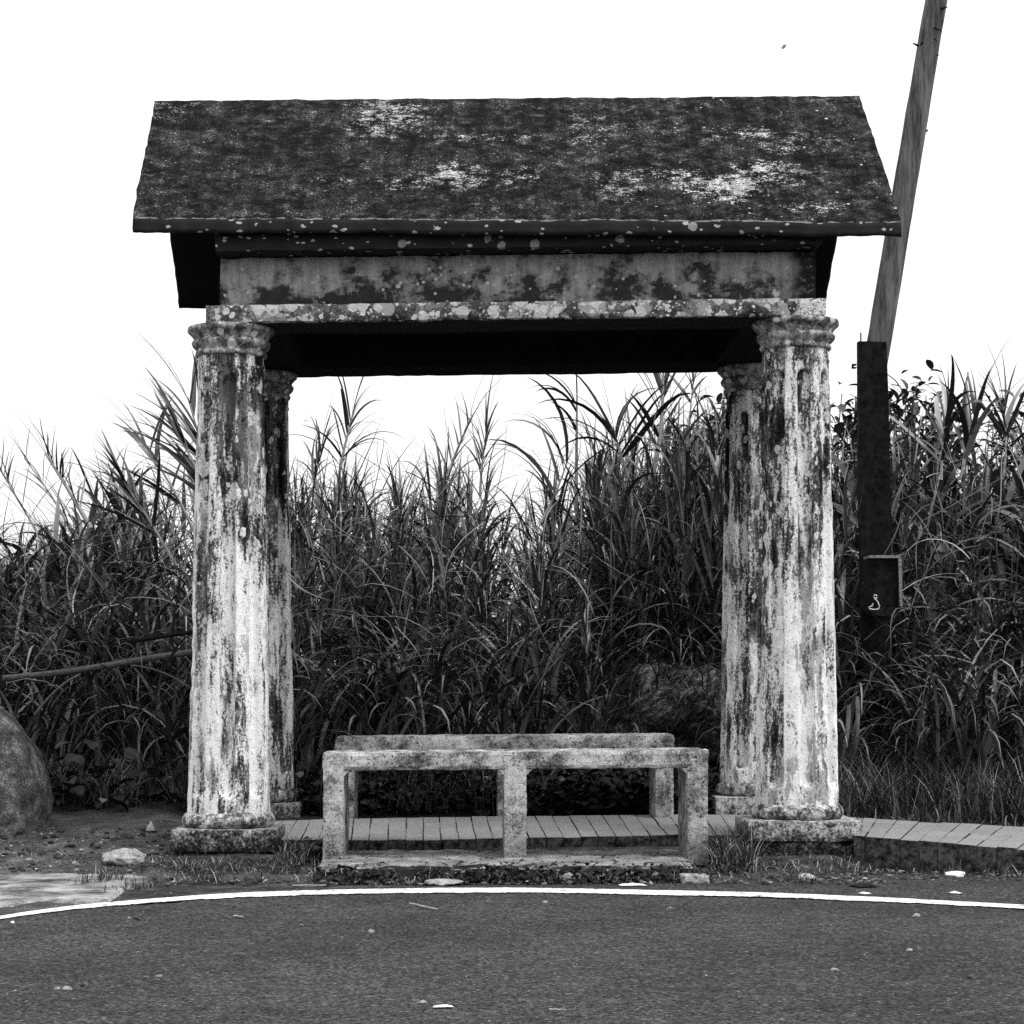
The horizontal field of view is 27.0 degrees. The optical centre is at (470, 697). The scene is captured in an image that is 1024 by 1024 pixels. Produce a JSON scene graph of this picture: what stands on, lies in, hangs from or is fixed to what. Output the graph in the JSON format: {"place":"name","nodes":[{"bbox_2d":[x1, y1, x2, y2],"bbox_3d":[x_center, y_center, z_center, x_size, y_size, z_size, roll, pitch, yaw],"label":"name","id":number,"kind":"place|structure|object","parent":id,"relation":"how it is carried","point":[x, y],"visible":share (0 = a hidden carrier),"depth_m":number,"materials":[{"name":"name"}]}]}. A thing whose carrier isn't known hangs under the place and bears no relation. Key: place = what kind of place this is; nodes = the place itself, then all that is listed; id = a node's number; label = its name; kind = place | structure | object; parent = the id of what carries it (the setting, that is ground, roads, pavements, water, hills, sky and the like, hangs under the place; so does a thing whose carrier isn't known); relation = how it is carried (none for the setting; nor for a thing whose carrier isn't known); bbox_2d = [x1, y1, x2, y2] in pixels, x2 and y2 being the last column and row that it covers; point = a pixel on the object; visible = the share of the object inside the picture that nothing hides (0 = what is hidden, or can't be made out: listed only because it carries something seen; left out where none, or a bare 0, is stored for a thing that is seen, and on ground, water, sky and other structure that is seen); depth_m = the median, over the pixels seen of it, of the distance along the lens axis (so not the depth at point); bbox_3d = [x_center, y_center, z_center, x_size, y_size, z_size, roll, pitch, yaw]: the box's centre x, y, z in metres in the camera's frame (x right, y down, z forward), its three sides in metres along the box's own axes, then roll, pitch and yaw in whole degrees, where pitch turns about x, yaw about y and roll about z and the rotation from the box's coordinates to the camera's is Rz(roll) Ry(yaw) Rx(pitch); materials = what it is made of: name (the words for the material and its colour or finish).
{"place":"outdoors","nodes":[
{"label":"outdoors","id":0,"kind":"place"},
{"bbox_2d":[0,871,151,907],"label":"concrete pavement","id":1,"kind":"structure","parent":0,"point":[18,888],"depth_m":7.93,"materials":[{"name":"grey concrete"}]},
{"bbox_2d":[0,673,1022,915],"bbox_3d":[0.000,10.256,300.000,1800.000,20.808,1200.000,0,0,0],"label":"ground","id":2,"kind":"structure","parent":0,"point":[162,817],"depth_m":9.27,"materials":[{"name":"soil"}]},
{"bbox_2d":[0,706,53,836],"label":"boulder","id":3,"kind":"object","parent":2,"relation":"on","point":[26,800],"visible":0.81,"depth_m":9.55,"materials":[{"name":"grey stone"}]},
{"bbox_2d":[2,630,192,714],"bbox_3d":[-1.849,-0.127,10.646,0.989,0.434,0.286,0,0,-6],"label":"iron railing","id":4,"kind":"object","parent":2,"relation":"on","point":[94,667],"visible":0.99,"depth_m":10.74,"materials":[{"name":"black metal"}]},
{"bbox_2d":[101,848,146,865],"bbox_3d":[-1.465,0.677,8.991,0.193,0.084,0.257,0,0,0],"label":"concrete chunk","id":5,"kind":"object","parent":2,"relation":"on","point":[123,857],"visible":0.9,"depth_m":8.90,"materials":[{"name":"grey concrete"}]},
{"bbox_2d":[146,821,154,830],"bbox_3d":[-1.449,0.582,9.640,0.042,0.048,0.037,0,0,-40],"label":"paper scrap","id":6,"kind":"object","parent":2,"relation":"on","point":[150,826],"visible":1,"depth_m":9.63,"materials":[{"name":"white paper"}]},
{"bbox_2d":[292,885,325,885],"bbox_3d":[-0.609,0.709,8.033,0.129,0.005,0.013,0,0,-3],"label":"twig","id":7,"kind":"object","parent":2,"relation":"on","point":[308,885],"visible":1,"depth_m":8.03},
{"bbox_2d":[49,727,719,885],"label":"broadleaf weeds","id":8,"kind":"object","parent":2,"relation":"on","point":[603,796],"visible":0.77,"depth_m":10.32,"materials":[{"name":"black plant"}]},
{"bbox_2d":[423,878,463,885],"bbox_3d":[-0.108,0.710,8.175,0.155,0.026,0.184,0,0,34],"label":"concrete chunk","id":9,"kind":"object","parent":2,"relation":"on","point":[441,882],"visible":1,"depth_m":8.12,"materials":[{"name":"grey concrete"}]},
{"bbox_2d":[335,733,673,820],"bbox_3d":[0.157,0.417,10.130,1.588,0.493,0.370,0,0,0],"label":"concrete bench","id":10,"kind":"object","parent":2,"relation":"on","point":[661,793],"visible":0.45,"depth_m":9.95,"materials":[{"name":"grey concrete"}]},
{"bbox_2d":[316,849,696,880],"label":"footing slab","id":11,"kind":"structure","parent":2,"relation":"on","point":[406,862],"depth_m":8.60,"materials":[{"name":"concrete"}]},
{"bbox_2d":[322,747,708,865],"bbox_3d":[0.182,0.452,8.910,1.589,0.482,0.392,0,0,0],"label":"concrete bench","id":12,"kind":"object","parent":11,"relation":"on","point":[515,767],"visible":0.96,"depth_m":8.72,"materials":[{"name":"grey concrete"}]},
{"bbox_2d":[0,358,1023,791],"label":"tall grass thicket","id":13,"kind":"object","parent":2,"relation":"on","point":[646,563],"depth_m":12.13,"materials":[{"name":"plant"}]},
{"bbox_2d":[0,431,64,549],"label":"cane grass","id":14,"kind":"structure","parent":13,"relation":"in","point":[15,495],"depth_m":12.61,"materials":[{"name":"grey plant"}]},
{"bbox_2d":[0,416,81,538],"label":"cane grass","id":15,"kind":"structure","parent":13,"relation":"in","point":[37,476],"depth_m":12.81,"materials":[{"name":"grey plant"}]},
{"bbox_2d":[2,398,92,528],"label":"cane grass","id":16,"kind":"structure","parent":13,"relation":"attached to","point":[72,496],"depth_m":12.39,"materials":[{"name":"grey plant"}]},
{"bbox_2d":[73,419,176,565],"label":"cane grass","id":17,"kind":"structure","parent":13,"relation":"in","point":[137,502],"depth_m":11.29,"materials":[{"name":"grey plant"}]},
{"bbox_2d":[99,381,193,533],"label":"cane grass","id":18,"kind":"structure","parent":13,"relation":"in","point":[140,441],"depth_m":11.61,"materials":[{"name":"grey plant"}]},
{"bbox_2d":[118,369,194,499],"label":"cane grass","id":19,"kind":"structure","parent":13,"relation":"in","point":[185,461],"depth_m":11.25,"materials":[{"name":"grey plant"}]},
{"bbox_2d":[116,332,197,462],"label":"cane grass","id":20,"kind":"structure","parent":13,"relation":"in","point":[189,430],"depth_m":11.33,"materials":[{"name":"grey plant"}]},
{"bbox_2d":[291,385,346,483],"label":"cane grass","id":21,"kind":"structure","parent":13,"relation":"in","point":[318,451],"depth_m":12.59,"materials":[{"name":"grey plant"}]},
{"bbox_2d":[289,377,405,509],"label":"cane grass","id":22,"kind":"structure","parent":13,"relation":"in","point":[347,417],"depth_m":12.78,"materials":[{"name":"grey plant"}]},
{"bbox_2d":[428,375,505,484],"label":"cane grass","id":23,"kind":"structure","parent":13,"relation":"in","point":[456,453],"depth_m":12.91,"materials":[{"name":"grey plant"}]},
{"bbox_2d":[454,375,516,494],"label":"cane grass","id":24,"kind":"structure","parent":13,"relation":"in","point":[487,433],"depth_m":12.70,"materials":[{"name":"grey plant"}]},
{"bbox_2d":[473,376,633,522],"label":"cane grass","id":25,"kind":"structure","parent":13,"relation":"in","point":[541,471],"depth_m":12.19,"materials":[{"name":"grey plant"}]},
{"bbox_2d":[529,374,577,511],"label":"cane grass","id":26,"kind":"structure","parent":13,"relation":"in","point":[575,427],"depth_m":12.29,"materials":[{"name":"grey plant"}]},
{"bbox_2d":[537,375,693,479],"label":"cane grass","id":27,"kind":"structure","parent":13,"relation":"in","point":[613,432],"depth_m":12.17,"materials":[{"name":"grey plant"}]},
{"bbox_2d":[625,373,713,479],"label":"cane grass","id":28,"kind":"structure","parent":13,"relation":"in","point":[660,382],"depth_m":12.39,"materials":[{"name":"grey plant"}]},
{"bbox_2d":[664,373,706,443],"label":"cane grass","id":29,"kind":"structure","parent":13,"relation":"in","point":[680,387],"depth_m":13.19,"materials":[{"name":"grey plant"}]},
{"bbox_2d":[840,705,850,764],"bbox_3d":[1.844,0.188,10.474,0.052,0.297,0.068,0,0,0],"label":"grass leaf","id":30,"kind":"object","parent":13,"relation":"attached to","point":[848,719],"visible":0.95,"depth_m":10.46,"materials":[{"name":"grey plant"}]},
{"bbox_2d":[852,697,859,759],"bbox_3d":[1.904,0.154,10.524,0.032,0.314,0.068,0,0,0],"label":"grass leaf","id":31,"kind":"object","parent":13,"relation":"attached to","point":[857,725],"visible":1,"depth_m":10.51,"materials":[{"name":"plant"}]},
{"bbox_2d":[889,355,1004,479],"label":"cane grass","id":32,"kind":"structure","parent":13,"relation":"in","point":[948,404],"depth_m":11.81,"materials":[{"name":"grey plant"}]},
{"bbox_2d":[940,331,1023,479],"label":"cane grass","id":33,"kind":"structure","parent":13,"relation":"in","point":[967,443],"depth_m":11.96,"materials":[{"name":"grey plant"}]},
{"bbox_2d":[960,344,1023,478],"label":"cane grass","id":34,"kind":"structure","parent":13,"relation":"in","point":[1009,420],"depth_m":12.59,"materials":[{"name":"grey plant"}]},
{"bbox_2d":[0,827,1023,1014],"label":"gravel","id":35,"kind":"structure","parent":2,"relation":"on","point":[819,880],"depth_m":8.46,"materials":[{"name":"grey gravel"}]},
{"bbox_2d":[132,96,901,860],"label":"stone pavilion","id":36,"kind":"structure","parent":2,"relation":"on","point":[424,236],"depth_m":9.12,"materials":[{"name":"concrete"}]},
{"bbox_2d":[14,816,1023,892],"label":"verge grass","id":37,"kind":"structure","parent":2,"relation":"on","point":[734,856],"depth_m":8.65,"materials":[{"name":"plant"}]},
{"bbox_2d":[562,872,574,881],"bbox_3d":[0.379,0.703,8.269,0.050,0.051,0.065,0,0,0],"label":"concrete chunk","id":38,"kind":"object","parent":2,"relation":"on","point":[568,875],"visible":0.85,"depth_m":8.24,"materials":[{"name":"grey concrete"}]},
{"bbox_2d":[274,814,1023,876],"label":"walkway","id":39,"kind":"structure","parent":2,"relation":"on","point":[890,844],"depth_m":9.34,"materials":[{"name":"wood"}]},
{"bbox_2d":[589,662,720,772],"bbox_3d":[1.113,0.131,11.219,0.756,0.631,0.854,0,0,45],"label":"rock outcrop","id":40,"kind":"object","parent":2,"relation":"on","point":[681,731],"visible":0.34,"depth_m":10.91,"materials":[{"name":"grey stone"}]},
{"bbox_2d":[656,393,726,525],"bbox_3d":[1.546,-1.056,13.638,0.724,1.866,0.814,0,0,0],"label":"leafy shrub","id":41,"kind":"object","parent":2,"relation":"on","point":[718,399],"visible":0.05,"depth_m":13.65,"materials":[{"name":"black plant"}]},
{"bbox_2d":[679,873,709,883],"bbox_3d":[0.860,0.699,8.222,0.108,0.037,0.106,0,0,-4],"label":"broken brick","id":42,"kind":"object","parent":2,"relation":"on","point":[693,878],"visible":1,"depth_m":8.17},
{"bbox_2d":[830,381,899,498],"bbox_3d":[2.418,-1.082,13.611,0.672,1.918,0.831,0,0,0],"label":"leafy shrub","id":43,"kind":"object","parent":2,"relation":"on","point":[839,426],"visible":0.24,"depth_m":13.47,"materials":[{"name":"black plant"}]},
{"bbox_2d":[852,0,947,703],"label":"utility pole","id":44,"kind":"object","parent":2,"relation":"on","point":[880,573],"visible":0.99,"depth_m":11.15,"materials":[{"name":"grey wood"}]},
{"bbox_2d":[888,359,972,557],"bbox_3d":[2.764,-1.134,13.389,0.681,2.019,0.810,0,0,0],"label":"leafy shrub","id":45,"kind":"object","parent":2,"relation":"on","point":[930,365],"visible":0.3,"depth_m":13.26,"materials":[{"name":"black plant"}]},
{"bbox_2d":[924,389,1023,502],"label":"leafy shrub","id":46,"kind":"object","parent":2,"relation":"on","point":[1020,413],"visible":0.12,"depth_m":13.98,"materials":[{"name":"black plant"}]},
{"bbox_2d":[0,874,1023,1023],"bbox_3d":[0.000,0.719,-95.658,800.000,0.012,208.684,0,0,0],"label":"road","id":47,"kind":"structure","parent":0,"point":[576,963],"depth_m":5.84,"materials":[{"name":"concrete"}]},
{"bbox_2d":[63,986,71,989],"bbox_3d":[-0.983,0.711,5.201,0.023,0.015,0.028,0,0,-8],"label":"pebble","id":48,"kind":"object","parent":47,"relation":"on","point":[67,987],"visible":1,"depth_m":5.19,"materials":[{"name":"grey stone"}]},
{"bbox_2d":[79,982,88,986],"bbox_3d":[-0.953,0.710,5.257,0.024,0.018,0.025,0,0,-5],"label":"pebble","id":49,"kind":"object","parent":47,"relation":"on","point":[84,984],"visible":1,"depth_m":5.25,"materials":[{"name":"grey stone"}]},
{"bbox_2d":[409,903,438,909],"bbox_3d":[-0.160,0.708,7.214,0.012,0.006,0.226,0,0,-25],"label":"twig","id":50,"kind":"object","parent":47,"relation":"on","point":[424,906],"visible":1,"depth_m":7.20,"materials":[{"name":"grey wood"}]},
{"bbox_2d":[433,1004,452,1007],"bbox_3d":[-0.064,0.710,4.905,0.049,0.006,0.021,0,0,-7],"label":"paper scrap","id":51,"kind":"object","parent":47,"relation":"on","point":[445,1005],"visible":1,"depth_m":4.90,"materials":[{"name":"white paper"}]},
{"bbox_2d":[0,887,1023,918],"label":"road edge line","id":52,"kind":"object","parent":47,"relation":"on","point":[546,890],"visible":1,"depth_m":7.68,"materials":[{"name":"paint"}]},
{"bbox_2d":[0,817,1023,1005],"bbox_3d":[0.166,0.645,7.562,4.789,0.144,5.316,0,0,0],"label":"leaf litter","id":53,"kind":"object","parent":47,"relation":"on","point":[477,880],"visible":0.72,"depth_m":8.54,"materials":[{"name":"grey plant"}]},
{"bbox_2d":[619,883,647,885],"bbox_3d":[0.611,0.708,8.079,0.109,0.009,0.052,0,0,-7],"label":"paper scrap","id":54,"kind":"object","parent":47,"relation":"on","point":[632,884],"visible":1,"depth_m":8.06,"materials":[{"name":"white paper"}]},
{"bbox_2d":[797,873,814,878],"bbox_3d":[1.313,0.700,8.364,0.083,0.022,0.049,0,0,28],"label":"dead leaf","id":55,"kind":"object","parent":47,"relation":"on","point":[807,875],"visible":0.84,"depth_m":8.35,"materials":[{"name":"grey plant"}]},
{"bbox_2d":[831,968,838,971],"bbox_3d":[0.948,0.712,5.553,0.022,0.014,0.018,0,0,15],"label":"pebble","id":56,"kind":"object","parent":47,"relation":"on","point":[834,970],"visible":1,"depth_m":5.55,"materials":[{"name":"grey stone"}]},
{"bbox_2d":[849,882,879,886],"bbox_3d":[1.480,0.705,8.034,0.095,0.015,0.095,0,0,-12],"label":"dark rag","id":57,"kind":"object","parent":47,"relation":"on","point":[866,884],"visible":1,"depth_m":8.01,"materials":[{"name":"black fabric"}]},
{"bbox_2d":[945,871,964,876],"bbox_3d":[1.933,0.709,8.513,0.086,0.031,0.087,0,0,38],"label":"paper scrap","id":58,"kind":"object","parent":47,"relation":"on","point":[956,874],"visible":0.97,"depth_m":8.48,"materials":[{"name":"white paper"}]},
{"bbox_2d":[968,974,976,978],"bbox_3d":[1.275,0.711,5.426,0.026,0.015,0.020,0,0,-39],"label":"pebble","id":59,"kind":"object","parent":47,"relation":"on","point":[972,976],"visible":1,"depth_m":5.42,"materials":[{"name":"grey stone"}]},
{"bbox_2d":[0,0,1023,660],"label":"sky","id":60,"kind":"structure","parent":0,"point":[81,81],"materials":[{"name":"white"}]},
{"bbox_2d":[19,635,1023,826],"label":"fine grass","id":61,"kind":"structure","parent":0,"point":[876,788],"depth_m":10.50,"materials":[{"name":"plant"}]}
]}

